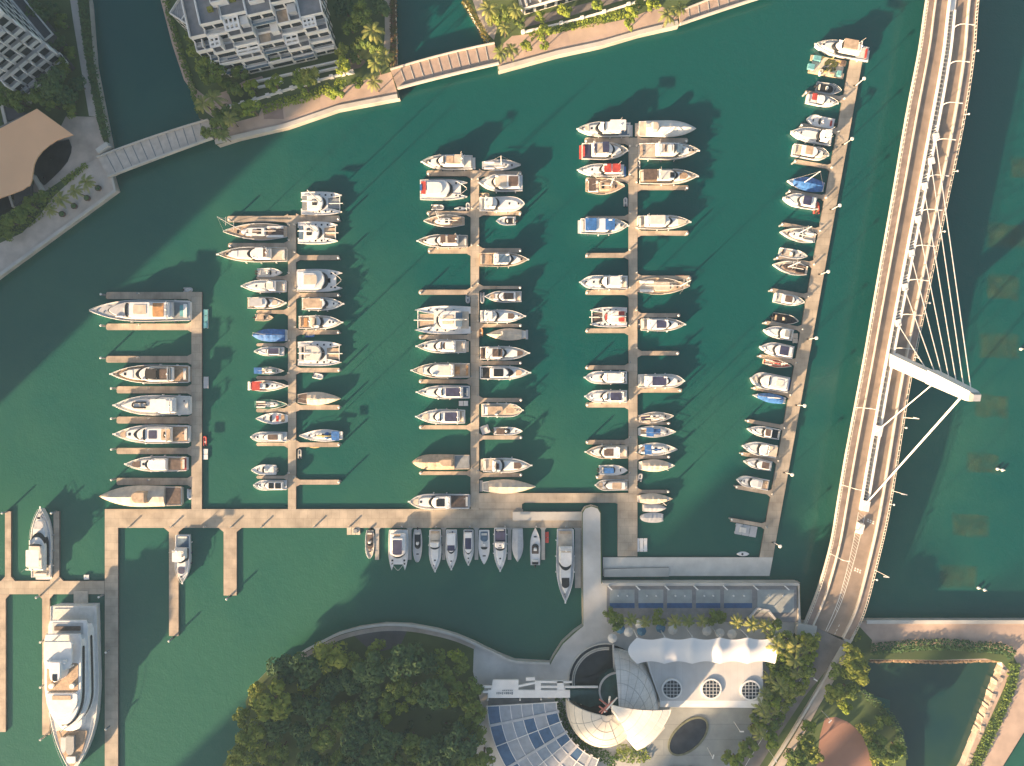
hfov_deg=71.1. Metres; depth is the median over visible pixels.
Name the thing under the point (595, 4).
broadleaf tree
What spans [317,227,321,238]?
saloon windows
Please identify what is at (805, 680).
broadleaf tree
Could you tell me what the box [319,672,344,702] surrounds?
broadleaf tree
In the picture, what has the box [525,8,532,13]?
window
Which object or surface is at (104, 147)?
footbridge shelter
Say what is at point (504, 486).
covered boat
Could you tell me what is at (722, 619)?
broadleaf tree
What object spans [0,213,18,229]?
broadleaf tree
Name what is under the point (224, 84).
broadleaf tree
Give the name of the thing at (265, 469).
speedboat
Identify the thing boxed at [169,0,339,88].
apartment building
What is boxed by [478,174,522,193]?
motor yacht
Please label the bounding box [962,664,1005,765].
stone revetment
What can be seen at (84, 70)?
path
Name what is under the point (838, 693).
broadleaf tree
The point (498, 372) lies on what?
motor yacht
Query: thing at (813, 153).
motor yacht
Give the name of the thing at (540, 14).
broadleaf tree
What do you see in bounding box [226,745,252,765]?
broadleaf tree
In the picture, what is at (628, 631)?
parasol
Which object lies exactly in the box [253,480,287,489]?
motor yacht
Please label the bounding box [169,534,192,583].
motor yacht
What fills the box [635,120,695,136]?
covered boat
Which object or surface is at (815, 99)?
motor yacht
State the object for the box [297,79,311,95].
broadleaf tree
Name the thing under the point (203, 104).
palm tree
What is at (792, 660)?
palm tree
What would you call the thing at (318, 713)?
broadleaf tree
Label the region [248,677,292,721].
broadleaf tree
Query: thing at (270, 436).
motor yacht
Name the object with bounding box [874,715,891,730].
broadleaf tree
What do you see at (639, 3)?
broadleaf tree
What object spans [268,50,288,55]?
window
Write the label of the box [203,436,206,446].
inflatable dinghy
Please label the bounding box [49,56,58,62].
window
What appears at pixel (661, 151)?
motor yacht
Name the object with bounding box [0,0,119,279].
ground
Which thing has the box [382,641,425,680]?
broadleaf tree
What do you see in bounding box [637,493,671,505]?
covered boat
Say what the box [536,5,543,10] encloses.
window
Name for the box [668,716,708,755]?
oval pool
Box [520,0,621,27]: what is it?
plaza
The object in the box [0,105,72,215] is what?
pavilion
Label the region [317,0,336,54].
window
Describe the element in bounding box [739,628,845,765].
road
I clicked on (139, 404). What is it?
inflatable dinghy
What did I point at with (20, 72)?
window
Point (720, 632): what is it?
parasol
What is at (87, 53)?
hedge
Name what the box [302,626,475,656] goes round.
path
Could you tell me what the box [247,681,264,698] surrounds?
broadleaf tree
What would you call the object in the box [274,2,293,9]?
window
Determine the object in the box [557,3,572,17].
broadleaf tree
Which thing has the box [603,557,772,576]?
landing pontoon
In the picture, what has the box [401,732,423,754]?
broadleaf tree
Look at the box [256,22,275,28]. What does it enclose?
window
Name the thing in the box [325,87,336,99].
broadleaf tree
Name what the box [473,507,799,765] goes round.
plaza
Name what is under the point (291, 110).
plaza
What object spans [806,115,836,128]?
speedboat
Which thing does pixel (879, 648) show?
hedge
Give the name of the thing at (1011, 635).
ground
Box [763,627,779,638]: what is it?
palm tree
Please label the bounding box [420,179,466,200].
power catamaran
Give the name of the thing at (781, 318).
speedboat
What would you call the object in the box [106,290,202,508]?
floating pier
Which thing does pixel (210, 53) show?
window
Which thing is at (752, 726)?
broadleaf tree
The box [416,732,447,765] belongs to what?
broadleaf tree
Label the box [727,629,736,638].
parasol
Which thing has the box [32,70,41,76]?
window
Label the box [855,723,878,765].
hedge
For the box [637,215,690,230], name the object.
motor yacht
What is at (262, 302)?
motor yacht
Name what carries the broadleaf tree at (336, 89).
on the ground at (363, 71)
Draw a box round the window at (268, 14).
[250,12,273,20]
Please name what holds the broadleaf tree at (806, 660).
on the ground at (863, 711)
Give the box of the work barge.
[807,55,845,78]
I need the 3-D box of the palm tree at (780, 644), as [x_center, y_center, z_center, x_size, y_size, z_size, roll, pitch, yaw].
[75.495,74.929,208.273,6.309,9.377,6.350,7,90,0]
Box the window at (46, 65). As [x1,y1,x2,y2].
[40,63,49,69]
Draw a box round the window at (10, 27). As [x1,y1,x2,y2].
[6,23,16,31]
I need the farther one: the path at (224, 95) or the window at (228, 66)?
the path at (224, 95)
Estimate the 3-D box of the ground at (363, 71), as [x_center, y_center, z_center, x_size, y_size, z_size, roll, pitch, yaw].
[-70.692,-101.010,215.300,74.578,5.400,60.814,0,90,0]
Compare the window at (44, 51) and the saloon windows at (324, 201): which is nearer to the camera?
the window at (44, 51)
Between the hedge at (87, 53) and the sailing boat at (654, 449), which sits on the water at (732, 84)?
the sailing boat at (654, 449)
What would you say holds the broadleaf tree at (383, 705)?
on the ground at (863, 711)
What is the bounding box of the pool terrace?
[602,580,800,622]
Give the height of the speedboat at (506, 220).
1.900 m
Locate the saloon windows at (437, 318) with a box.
[436,313,441,327]
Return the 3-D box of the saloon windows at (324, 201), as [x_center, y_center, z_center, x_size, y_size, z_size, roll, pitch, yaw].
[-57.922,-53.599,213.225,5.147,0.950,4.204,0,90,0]
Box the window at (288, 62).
[273,61,292,67]
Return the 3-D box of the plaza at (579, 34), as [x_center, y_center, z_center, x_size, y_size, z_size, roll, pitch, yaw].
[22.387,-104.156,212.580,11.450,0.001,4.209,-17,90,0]
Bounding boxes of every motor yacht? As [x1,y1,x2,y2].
[24,506,53,579]
[89,299,191,322]
[109,364,190,383]
[112,394,191,415]
[112,423,190,443]
[124,455,188,471]
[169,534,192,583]
[216,247,287,263]
[241,279,287,293]
[248,297,286,308]
[248,380,288,390]
[250,432,287,441]
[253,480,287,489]
[254,347,284,355]
[299,315,342,329]
[302,297,343,311]
[408,492,470,509]
[410,362,469,378]
[415,339,468,353]
[415,408,464,424]
[416,234,467,248]
[416,384,469,399]
[421,153,474,171]
[428,529,442,571]
[445,529,457,569]
[463,529,473,565]
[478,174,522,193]
[479,194,523,212]
[479,252,528,267]
[480,309,525,323]
[480,345,529,360]
[480,365,530,379]
[481,402,523,417]
[481,456,531,472]
[484,291,521,302]
[493,528,507,571]
[555,528,574,603]
[576,118,632,138]
[577,163,625,177]
[578,217,628,235]
[579,141,628,161]
[579,275,627,290]
[584,370,626,384]
[584,389,626,403]
[585,444,627,459]
[595,479,627,490]
[637,140,699,161]
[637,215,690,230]
[638,373,684,388]
[639,167,698,185]
[641,317,685,331]
[736,476,769,490]
[742,442,777,457]
[743,458,771,470]
[747,426,779,439]
[750,372,790,392]
[759,342,793,358]
[763,326,793,340]
[772,293,804,305]
[782,193,816,209]
[790,127,832,146]
[791,144,828,160]
[805,93,838,106]
[814,38,869,61]
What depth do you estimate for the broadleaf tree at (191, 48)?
204.99 m
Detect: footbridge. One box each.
[96,119,213,177]
[390,42,498,89]
[679,0,756,25]
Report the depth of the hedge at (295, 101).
212.05 m
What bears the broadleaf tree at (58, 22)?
on the ground at (56, 115)
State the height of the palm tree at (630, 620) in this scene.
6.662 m
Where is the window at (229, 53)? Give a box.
[218,51,236,57]
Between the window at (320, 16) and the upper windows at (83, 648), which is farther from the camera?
the upper windows at (83, 648)
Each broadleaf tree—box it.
[0,87,15,105]
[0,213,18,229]
[0,225,13,241]
[9,90,30,112]
[10,205,31,223]
[21,195,38,213]
[25,0,51,22]
[25,87,46,105]
[33,190,50,203]
[34,66,65,100]
[43,99,59,110]
[52,85,78,104]
[53,32,65,49]
[54,13,68,28]
[54,56,71,74]
[62,103,76,118]
[63,46,75,59]
[67,75,86,91]
[184,31,194,44]
[186,44,209,72]
[197,60,227,85]
[200,125,213,138]
[209,114,229,137]
[211,104,229,118]
[218,77,231,90]
[226,82,243,96]
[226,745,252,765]
[230,65,249,79]
[231,101,244,119]
[232,707,249,728]
[234,718,266,751]
[241,99,261,115]
[243,79,258,97]
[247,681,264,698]
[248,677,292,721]
[252,741,272,764]
[264,73,283,92]
[264,715,290,742]
[266,654,298,684]
[271,741,288,762]
[287,651,324,689]
[287,691,305,715]
[287,721,313,749]
[291,68,301,85]
[294,748,327,765]
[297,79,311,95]
[300,66,319,84]
[302,695,332,727]
[308,724,336,752]
[311,641,347,674]
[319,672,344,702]
[321,754,334,765]
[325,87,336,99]
[325,711,346,733]
[330,78,346,98]
[332,663,351,677]
[332,700,354,718]
[333,0,353,17]
[334,42,348,58]
[335,56,350,75]
[338,667,362,695]
[339,727,368,759]
[341,17,359,35]
[344,706,365,732]
[346,651,364,669]
[350,37,362,53]
[350,53,362,64]
[351,0,372,25]
[351,77,363,88]
[351,649,387,685]
[354,697,377,721]
[355,33,375,51]
[358,718,382,744]
[358,748,388,765]
[359,681,381,699]
[365,638,385,662]
[368,41,386,57]
[371,0,390,16]
[372,727,402,762]
[376,691,395,711]
[378,711,391,726]
[381,680,402,700]
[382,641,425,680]
[384,753,403,765]
[392,667,411,686]
[395,701,408,715]
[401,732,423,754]
[402,681,421,704]
[407,747,422,762]
[412,652,439,675]
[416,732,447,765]
[417,677,449,711]
[429,648,445,665]
[432,754,452,765]
[433,664,455,684]
[443,694,457,708]
[443,721,478,760]
[446,648,463,662]
[448,679,468,697]
[453,654,469,675]
[454,756,478,765]
[457,694,476,710]
[457,715,474,735]
[462,676,483,700]
[462,700,487,724]
[464,723,486,746]
[473,747,495,765]
[487,12,498,26]
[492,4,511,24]
[512,14,525,28]
[520,39,532,51]
[535,10,545,23]
[538,24,552,41]
[539,39,549,49]
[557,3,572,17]
[591,0,603,10]
[602,606,613,617]
[608,610,624,631]
[623,17,634,31]
[625,4,638,18]
[634,0,645,8]
[646,0,661,12]
[652,608,666,625]
[704,608,719,625]
[715,609,726,623]
[721,749,731,764]
[729,753,744,765]
[738,736,759,758]
[748,723,755,732]
[749,709,760,722]
[754,718,766,728]
[763,732,779,749]
[764,694,781,709]
[765,661,779,670]
[766,682,777,691]
[766,725,776,736]
[769,618,782,630]
[769,715,782,729]
[770,668,784,678]
[770,688,781,699]
[775,712,785,722]
[776,649,790,663]
[778,630,794,649]
[778,701,789,713]
[779,664,791,679]
[781,673,795,687]
[782,685,797,703]
[783,748,808,765]
[785,697,796,706]
[794,681,808,695]
[795,631,805,643]
[796,733,817,755]
[797,653,813,669]
[800,674,809,684]
[800,720,816,732]
[801,663,816,678]
[802,632,821,651]
[807,650,818,660]
[807,746,824,763]
[823,683,845,704]
[827,662,849,679]
[837,700,852,714]
[839,642,863,667]
[842,660,870,685]
[843,682,860,700]
[860,722,877,738]
[867,734,887,756]
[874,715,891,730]
[877,746,898,765]
[889,741,906,756]
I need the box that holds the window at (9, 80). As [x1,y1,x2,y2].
[4,76,14,83]
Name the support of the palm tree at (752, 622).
on the plaza at (488, 667)
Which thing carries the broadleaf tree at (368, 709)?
on the ground at (863, 711)
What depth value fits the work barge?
214.28 m
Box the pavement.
[775,652,845,765]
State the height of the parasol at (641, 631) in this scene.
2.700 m
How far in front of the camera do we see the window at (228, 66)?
207.46 m
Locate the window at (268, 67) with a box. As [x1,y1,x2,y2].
[250,66,269,72]
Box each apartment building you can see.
[0,0,75,103]
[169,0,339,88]
[518,0,573,14]
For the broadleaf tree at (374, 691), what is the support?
on the ground at (863, 711)
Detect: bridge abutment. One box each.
[794,622,816,635]
[828,631,855,667]
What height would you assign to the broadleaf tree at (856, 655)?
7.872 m
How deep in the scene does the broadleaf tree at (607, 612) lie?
209.60 m
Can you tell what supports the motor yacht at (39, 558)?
on the water at (732, 84)
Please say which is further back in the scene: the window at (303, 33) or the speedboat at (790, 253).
the speedboat at (790, 253)
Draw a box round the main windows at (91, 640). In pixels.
[84,635,93,715]
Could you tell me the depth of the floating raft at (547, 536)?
214.60 m
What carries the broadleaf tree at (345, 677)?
on the ground at (863, 711)
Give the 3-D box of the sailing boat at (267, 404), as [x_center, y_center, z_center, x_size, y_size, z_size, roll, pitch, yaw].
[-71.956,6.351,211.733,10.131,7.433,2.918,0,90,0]
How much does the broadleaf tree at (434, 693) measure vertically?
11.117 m
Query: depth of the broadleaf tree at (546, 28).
207.79 m
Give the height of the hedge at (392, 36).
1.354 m
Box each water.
[0,0,1023,765]
[860,660,996,765]
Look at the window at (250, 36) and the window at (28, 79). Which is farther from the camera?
the window at (28, 79)
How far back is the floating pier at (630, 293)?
214.41 m
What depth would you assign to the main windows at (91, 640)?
210.26 m
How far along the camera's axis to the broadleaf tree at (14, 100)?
207.16 m
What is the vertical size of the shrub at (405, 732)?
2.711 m
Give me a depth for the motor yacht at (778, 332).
213.00 m
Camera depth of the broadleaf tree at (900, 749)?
208.36 m
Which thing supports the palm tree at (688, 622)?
on the plaza at (488, 667)
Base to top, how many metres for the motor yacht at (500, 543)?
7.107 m
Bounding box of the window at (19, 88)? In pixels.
[15,84,24,90]
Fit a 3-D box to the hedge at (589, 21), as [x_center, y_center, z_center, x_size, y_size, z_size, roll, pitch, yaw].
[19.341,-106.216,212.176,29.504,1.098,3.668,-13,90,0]
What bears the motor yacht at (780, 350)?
on the water at (732, 84)
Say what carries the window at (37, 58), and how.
in the apartment building at (29, 54)
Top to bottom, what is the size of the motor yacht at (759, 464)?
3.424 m
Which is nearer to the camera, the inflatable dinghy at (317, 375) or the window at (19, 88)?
the window at (19, 88)
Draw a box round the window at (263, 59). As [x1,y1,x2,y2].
[244,58,265,64]
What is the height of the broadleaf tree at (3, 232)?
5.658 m
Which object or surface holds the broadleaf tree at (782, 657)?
on the ground at (863, 711)
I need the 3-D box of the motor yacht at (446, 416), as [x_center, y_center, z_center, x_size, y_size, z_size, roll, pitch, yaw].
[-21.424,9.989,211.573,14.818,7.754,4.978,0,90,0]
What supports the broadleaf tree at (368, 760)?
on the ground at (863, 711)
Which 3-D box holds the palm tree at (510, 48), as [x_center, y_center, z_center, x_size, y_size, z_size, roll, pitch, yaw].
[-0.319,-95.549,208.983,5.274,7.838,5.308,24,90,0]
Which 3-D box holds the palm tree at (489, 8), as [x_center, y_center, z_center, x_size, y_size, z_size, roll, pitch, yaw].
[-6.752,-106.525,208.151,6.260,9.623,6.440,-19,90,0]
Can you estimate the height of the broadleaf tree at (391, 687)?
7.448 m
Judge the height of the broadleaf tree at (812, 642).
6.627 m
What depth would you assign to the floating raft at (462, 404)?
214.60 m
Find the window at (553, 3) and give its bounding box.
[547,2,554,7]
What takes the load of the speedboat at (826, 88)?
on the water at (732, 84)
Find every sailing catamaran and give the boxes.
[298,221,337,243]
[298,341,342,365]
[301,190,342,215]
[416,306,470,333]
[589,307,626,326]
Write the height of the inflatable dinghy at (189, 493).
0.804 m
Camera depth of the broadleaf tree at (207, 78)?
205.49 m
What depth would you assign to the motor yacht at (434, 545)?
212.95 m
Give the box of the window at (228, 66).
[225,62,242,68]
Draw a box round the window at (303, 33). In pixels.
[286,32,305,38]
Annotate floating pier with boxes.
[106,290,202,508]
[227,214,339,508]
[419,169,521,508]
[584,136,690,494]
[730,60,861,556]
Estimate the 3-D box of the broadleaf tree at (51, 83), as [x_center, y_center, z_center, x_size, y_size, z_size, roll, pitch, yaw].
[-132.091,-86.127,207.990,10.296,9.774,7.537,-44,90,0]
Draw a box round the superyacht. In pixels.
[44,591,101,765]
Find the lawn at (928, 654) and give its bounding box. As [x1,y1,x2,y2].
[870,645,1017,765]
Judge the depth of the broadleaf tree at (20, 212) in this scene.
207.45 m
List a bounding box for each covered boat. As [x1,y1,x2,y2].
[99,485,183,506]
[252,329,287,341]
[298,392,340,404]
[412,454,469,469]
[480,479,535,493]
[486,328,527,339]
[512,528,522,561]
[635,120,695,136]
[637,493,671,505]
[638,459,674,471]
[640,512,662,522]
[642,504,665,511]
[753,393,785,403]
[787,171,824,191]
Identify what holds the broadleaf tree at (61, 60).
on the ground at (56, 115)
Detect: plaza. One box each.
[34,116,104,192]
[263,103,283,118]
[284,94,320,117]
[348,55,364,69]
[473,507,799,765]
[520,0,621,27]
[567,20,607,43]
[640,707,763,765]
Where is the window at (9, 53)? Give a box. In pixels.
[4,49,14,57]
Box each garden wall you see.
[221,69,354,108]
[521,1,634,34]
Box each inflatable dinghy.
[131,402,146,407]
[182,287,192,291]
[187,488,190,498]
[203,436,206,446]
[298,449,301,459]
[303,334,314,336]
[312,372,323,378]
[430,204,443,209]
[454,207,465,210]
[466,202,469,211]
[466,293,469,302]
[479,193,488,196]
[479,328,482,336]
[480,291,484,302]
[623,197,627,207]
[637,318,640,328]
[637,473,642,482]
[813,202,819,214]
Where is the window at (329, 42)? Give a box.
[313,0,333,46]
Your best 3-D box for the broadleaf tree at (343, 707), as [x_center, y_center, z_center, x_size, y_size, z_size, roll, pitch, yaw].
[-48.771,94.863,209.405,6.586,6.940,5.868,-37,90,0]
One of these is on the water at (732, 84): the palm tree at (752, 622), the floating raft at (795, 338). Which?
the floating raft at (795, 338)
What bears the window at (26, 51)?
in the apartment building at (29, 54)
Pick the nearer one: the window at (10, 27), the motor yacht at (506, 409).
the window at (10, 27)
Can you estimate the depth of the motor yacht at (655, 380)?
212.71 m
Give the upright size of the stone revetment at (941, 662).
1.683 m
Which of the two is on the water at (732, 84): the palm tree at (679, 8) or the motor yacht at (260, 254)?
the motor yacht at (260, 254)
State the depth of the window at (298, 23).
200.88 m
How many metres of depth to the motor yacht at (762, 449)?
212.68 m
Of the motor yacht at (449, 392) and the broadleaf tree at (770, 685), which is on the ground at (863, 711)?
the broadleaf tree at (770, 685)
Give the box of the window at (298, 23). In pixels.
[280,22,301,28]
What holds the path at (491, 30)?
on the ground at (499, 39)
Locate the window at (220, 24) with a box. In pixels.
[204,23,223,29]
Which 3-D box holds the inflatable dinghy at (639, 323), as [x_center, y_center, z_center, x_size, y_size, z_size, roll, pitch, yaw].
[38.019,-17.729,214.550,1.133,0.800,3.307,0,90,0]
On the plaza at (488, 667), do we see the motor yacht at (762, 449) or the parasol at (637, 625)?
the parasol at (637, 625)
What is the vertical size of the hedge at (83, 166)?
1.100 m
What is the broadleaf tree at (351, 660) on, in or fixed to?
on the ground at (863, 711)
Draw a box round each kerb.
[0,177,115,276]
[215,94,397,143]
[301,623,549,664]
[499,21,678,70]
[768,668,831,765]
[866,620,1023,623]
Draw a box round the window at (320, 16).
[304,0,324,21]
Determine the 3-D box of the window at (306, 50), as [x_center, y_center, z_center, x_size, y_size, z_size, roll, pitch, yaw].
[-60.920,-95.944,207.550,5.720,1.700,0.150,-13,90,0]
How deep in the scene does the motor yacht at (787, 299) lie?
213.36 m
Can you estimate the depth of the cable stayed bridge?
207.40 m
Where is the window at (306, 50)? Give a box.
[292,48,311,54]
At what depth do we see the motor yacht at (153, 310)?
210.98 m
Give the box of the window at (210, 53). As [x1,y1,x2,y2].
[200,51,213,55]
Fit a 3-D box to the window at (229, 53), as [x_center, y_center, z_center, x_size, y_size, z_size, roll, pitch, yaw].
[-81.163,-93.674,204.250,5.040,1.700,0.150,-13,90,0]
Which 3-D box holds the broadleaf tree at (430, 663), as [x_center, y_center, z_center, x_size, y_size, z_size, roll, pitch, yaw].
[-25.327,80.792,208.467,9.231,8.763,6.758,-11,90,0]
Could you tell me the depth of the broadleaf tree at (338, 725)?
206.15 m
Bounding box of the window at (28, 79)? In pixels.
[23,76,32,83]
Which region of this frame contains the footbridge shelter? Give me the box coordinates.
[95,142,112,153]
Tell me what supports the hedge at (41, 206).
on the promenade at (28, 239)
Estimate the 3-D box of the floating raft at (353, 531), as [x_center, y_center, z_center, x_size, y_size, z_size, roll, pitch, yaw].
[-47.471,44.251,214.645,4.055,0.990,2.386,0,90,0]
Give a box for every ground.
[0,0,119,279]
[166,0,399,147]
[222,504,905,765]
[463,0,703,73]
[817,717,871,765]
[858,618,1023,659]
[957,658,1023,765]
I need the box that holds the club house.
[483,627,776,765]
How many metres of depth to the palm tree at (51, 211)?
207.04 m
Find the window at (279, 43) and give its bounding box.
[262,41,284,48]
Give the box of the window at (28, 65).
[23,63,32,69]
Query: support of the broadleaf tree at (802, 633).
on the ground at (863, 711)
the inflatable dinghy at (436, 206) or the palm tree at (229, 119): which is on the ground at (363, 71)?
the palm tree at (229, 119)
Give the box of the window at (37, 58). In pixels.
[31,55,40,62]
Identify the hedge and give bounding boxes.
[1,186,59,237]
[60,163,87,185]
[77,0,110,139]
[162,0,201,112]
[261,82,330,113]
[388,0,398,66]
[461,0,490,42]
[528,9,625,40]
[555,698,618,765]
[614,744,650,763]
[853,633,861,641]
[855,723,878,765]
[859,690,907,759]
[870,638,1016,658]
[969,663,1020,765]
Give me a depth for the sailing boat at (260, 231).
214.10 m
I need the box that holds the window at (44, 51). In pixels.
[39,48,49,55]
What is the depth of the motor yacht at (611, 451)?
212.77 m
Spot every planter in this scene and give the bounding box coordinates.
[58,211,65,216]
[71,203,77,208]
[84,195,90,200]
[95,185,101,190]
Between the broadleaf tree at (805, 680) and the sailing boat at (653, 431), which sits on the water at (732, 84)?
the sailing boat at (653, 431)
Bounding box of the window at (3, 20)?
[0,17,8,25]
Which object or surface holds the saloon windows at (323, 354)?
in the sailing catamaran at (317, 353)
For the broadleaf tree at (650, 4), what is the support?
on the ground at (499, 39)
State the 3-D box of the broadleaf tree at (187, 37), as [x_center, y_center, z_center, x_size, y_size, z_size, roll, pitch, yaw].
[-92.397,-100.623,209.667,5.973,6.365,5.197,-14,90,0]
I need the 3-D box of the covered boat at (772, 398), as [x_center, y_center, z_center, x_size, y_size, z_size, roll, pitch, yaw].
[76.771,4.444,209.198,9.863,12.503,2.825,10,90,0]
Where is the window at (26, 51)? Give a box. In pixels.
[21,47,31,55]
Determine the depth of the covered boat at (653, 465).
213.26 m
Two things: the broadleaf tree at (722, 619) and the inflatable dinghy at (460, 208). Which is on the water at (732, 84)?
the inflatable dinghy at (460, 208)
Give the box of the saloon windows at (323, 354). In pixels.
[319,346,324,360]
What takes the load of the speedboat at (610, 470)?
on the water at (732, 84)
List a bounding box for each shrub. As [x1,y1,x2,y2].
[397,746,403,753]
[399,729,409,738]
[408,761,416,765]
[410,704,417,709]
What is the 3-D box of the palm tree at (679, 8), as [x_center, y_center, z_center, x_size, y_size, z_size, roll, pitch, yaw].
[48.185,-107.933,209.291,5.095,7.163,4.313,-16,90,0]
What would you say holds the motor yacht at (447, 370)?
on the water at (732, 84)
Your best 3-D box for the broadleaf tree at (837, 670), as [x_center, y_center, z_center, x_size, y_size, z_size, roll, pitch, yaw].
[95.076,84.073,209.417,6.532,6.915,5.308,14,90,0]
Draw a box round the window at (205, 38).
[194,37,207,42]
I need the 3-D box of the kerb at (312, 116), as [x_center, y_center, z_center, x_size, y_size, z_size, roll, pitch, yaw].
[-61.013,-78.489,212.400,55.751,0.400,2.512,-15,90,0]
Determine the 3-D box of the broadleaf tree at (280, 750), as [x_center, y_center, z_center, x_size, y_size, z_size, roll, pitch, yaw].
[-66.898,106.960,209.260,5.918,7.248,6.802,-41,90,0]
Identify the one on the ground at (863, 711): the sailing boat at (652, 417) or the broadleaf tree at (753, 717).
the broadleaf tree at (753, 717)
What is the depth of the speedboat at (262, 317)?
214.24 m
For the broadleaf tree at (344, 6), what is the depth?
206.90 m
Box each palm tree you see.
[44,204,58,217]
[54,191,72,208]
[67,184,84,199]
[78,174,96,193]
[194,96,214,113]
[203,90,227,108]
[214,128,230,141]
[221,111,238,126]
[361,21,383,44]
[366,74,382,91]
[367,54,386,74]
[377,48,394,66]
[477,0,498,22]
[492,43,507,62]
[498,22,511,37]
[504,43,518,60]
[507,2,523,19]
[623,611,637,626]
[636,616,651,627]
[658,6,676,27]
[667,614,681,629]
[671,1,687,18]
[680,613,694,627]
[694,614,707,626]
[728,613,743,628]
[742,615,758,632]
[750,723,766,740]
[751,696,769,716]
[758,616,770,632]
[758,686,770,699]
[758,710,771,723]
[762,670,774,683]
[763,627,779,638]
[765,634,785,653]
[769,707,780,715]
[771,675,788,694]
[782,649,802,668]
[786,634,802,653]
[790,665,803,679]
[797,643,809,655]
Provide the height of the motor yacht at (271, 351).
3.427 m
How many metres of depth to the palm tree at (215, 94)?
204.27 m
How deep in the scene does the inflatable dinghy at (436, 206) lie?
214.56 m
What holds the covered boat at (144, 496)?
on the water at (732, 84)
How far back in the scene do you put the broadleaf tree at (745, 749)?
207.06 m
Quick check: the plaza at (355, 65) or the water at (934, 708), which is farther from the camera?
the water at (934, 708)
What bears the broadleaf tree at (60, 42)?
on the ground at (56, 115)
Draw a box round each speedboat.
[251,465,278,474]
[253,314,273,320]
[255,268,281,276]
[256,413,287,423]
[365,528,374,557]
[413,527,421,561]
[478,530,489,563]
[492,427,521,434]
[496,216,517,224]
[530,528,540,567]
[597,465,626,474]
[770,312,797,323]
[778,247,806,258]
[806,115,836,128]
[814,81,841,94]
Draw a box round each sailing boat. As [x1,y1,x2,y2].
[217,217,287,239]
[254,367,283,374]
[254,399,287,408]
[299,429,342,441]
[424,211,464,226]
[482,157,520,170]
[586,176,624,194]
[636,278,690,294]
[638,412,673,422]
[638,426,675,436]
[638,443,676,455]
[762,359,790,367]
[773,261,807,274]
[780,226,815,242]
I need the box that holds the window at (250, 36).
[232,35,255,41]
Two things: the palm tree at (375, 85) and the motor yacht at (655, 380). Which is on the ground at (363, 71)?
the palm tree at (375, 85)
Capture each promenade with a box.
[0,158,112,271]
[212,72,397,138]
[498,6,677,65]
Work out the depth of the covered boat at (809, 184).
213.07 m
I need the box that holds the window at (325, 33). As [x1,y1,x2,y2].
[309,0,329,38]
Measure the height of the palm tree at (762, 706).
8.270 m
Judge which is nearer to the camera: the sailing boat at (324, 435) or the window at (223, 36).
the window at (223, 36)
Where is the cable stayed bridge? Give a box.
[803,0,980,639]
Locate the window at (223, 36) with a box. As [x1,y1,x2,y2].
[211,34,227,40]
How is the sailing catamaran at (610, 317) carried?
on the water at (732, 84)
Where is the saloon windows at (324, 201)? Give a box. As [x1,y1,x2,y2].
[321,197,325,209]
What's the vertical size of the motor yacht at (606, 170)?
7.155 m
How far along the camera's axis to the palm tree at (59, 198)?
205.59 m
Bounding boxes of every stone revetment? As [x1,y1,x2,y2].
[869,660,999,664]
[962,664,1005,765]
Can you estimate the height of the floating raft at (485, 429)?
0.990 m
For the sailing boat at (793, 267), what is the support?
on the water at (732, 84)
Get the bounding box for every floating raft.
[84,574,89,579]
[203,309,207,327]
[203,449,207,459]
[204,377,208,387]
[347,528,360,534]
[459,401,467,405]
[480,424,490,434]
[545,531,548,542]
[637,538,646,551]
[734,523,756,537]
[792,333,797,342]
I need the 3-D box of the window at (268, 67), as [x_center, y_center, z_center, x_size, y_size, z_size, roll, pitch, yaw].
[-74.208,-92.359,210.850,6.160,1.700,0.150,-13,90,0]
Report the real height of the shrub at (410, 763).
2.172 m
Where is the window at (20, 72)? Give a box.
[14,70,23,76]
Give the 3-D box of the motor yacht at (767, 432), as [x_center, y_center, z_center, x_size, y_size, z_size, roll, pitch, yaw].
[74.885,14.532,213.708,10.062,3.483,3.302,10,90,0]
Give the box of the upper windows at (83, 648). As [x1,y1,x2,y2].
[53,646,84,725]
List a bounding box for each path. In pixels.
[70,0,95,116]
[161,0,262,116]
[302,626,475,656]
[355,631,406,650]
[384,0,390,55]
[473,0,496,38]
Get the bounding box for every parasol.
[608,633,616,642]
[617,626,624,633]
[624,627,632,636]
[635,620,642,627]
[637,627,645,635]
[656,624,664,632]
[668,625,676,634]
[702,626,711,635]
[715,628,724,637]
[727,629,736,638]
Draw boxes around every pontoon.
[0,511,104,734]
[105,493,636,765]
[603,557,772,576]
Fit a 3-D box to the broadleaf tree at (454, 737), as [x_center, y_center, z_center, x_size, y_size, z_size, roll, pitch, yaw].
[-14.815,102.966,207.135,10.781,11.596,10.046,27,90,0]
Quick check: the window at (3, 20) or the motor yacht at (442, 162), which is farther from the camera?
the motor yacht at (442, 162)
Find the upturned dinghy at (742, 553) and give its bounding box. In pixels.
[737,551,748,555]
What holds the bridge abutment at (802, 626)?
on the ground at (863, 711)
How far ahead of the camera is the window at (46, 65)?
208.22 m
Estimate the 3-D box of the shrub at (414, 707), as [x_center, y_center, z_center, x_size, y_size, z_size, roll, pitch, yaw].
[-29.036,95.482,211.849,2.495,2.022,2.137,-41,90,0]
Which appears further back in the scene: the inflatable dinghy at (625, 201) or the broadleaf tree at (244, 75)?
the inflatable dinghy at (625, 201)
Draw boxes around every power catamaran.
[297,269,341,291]
[388,529,407,569]
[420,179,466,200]

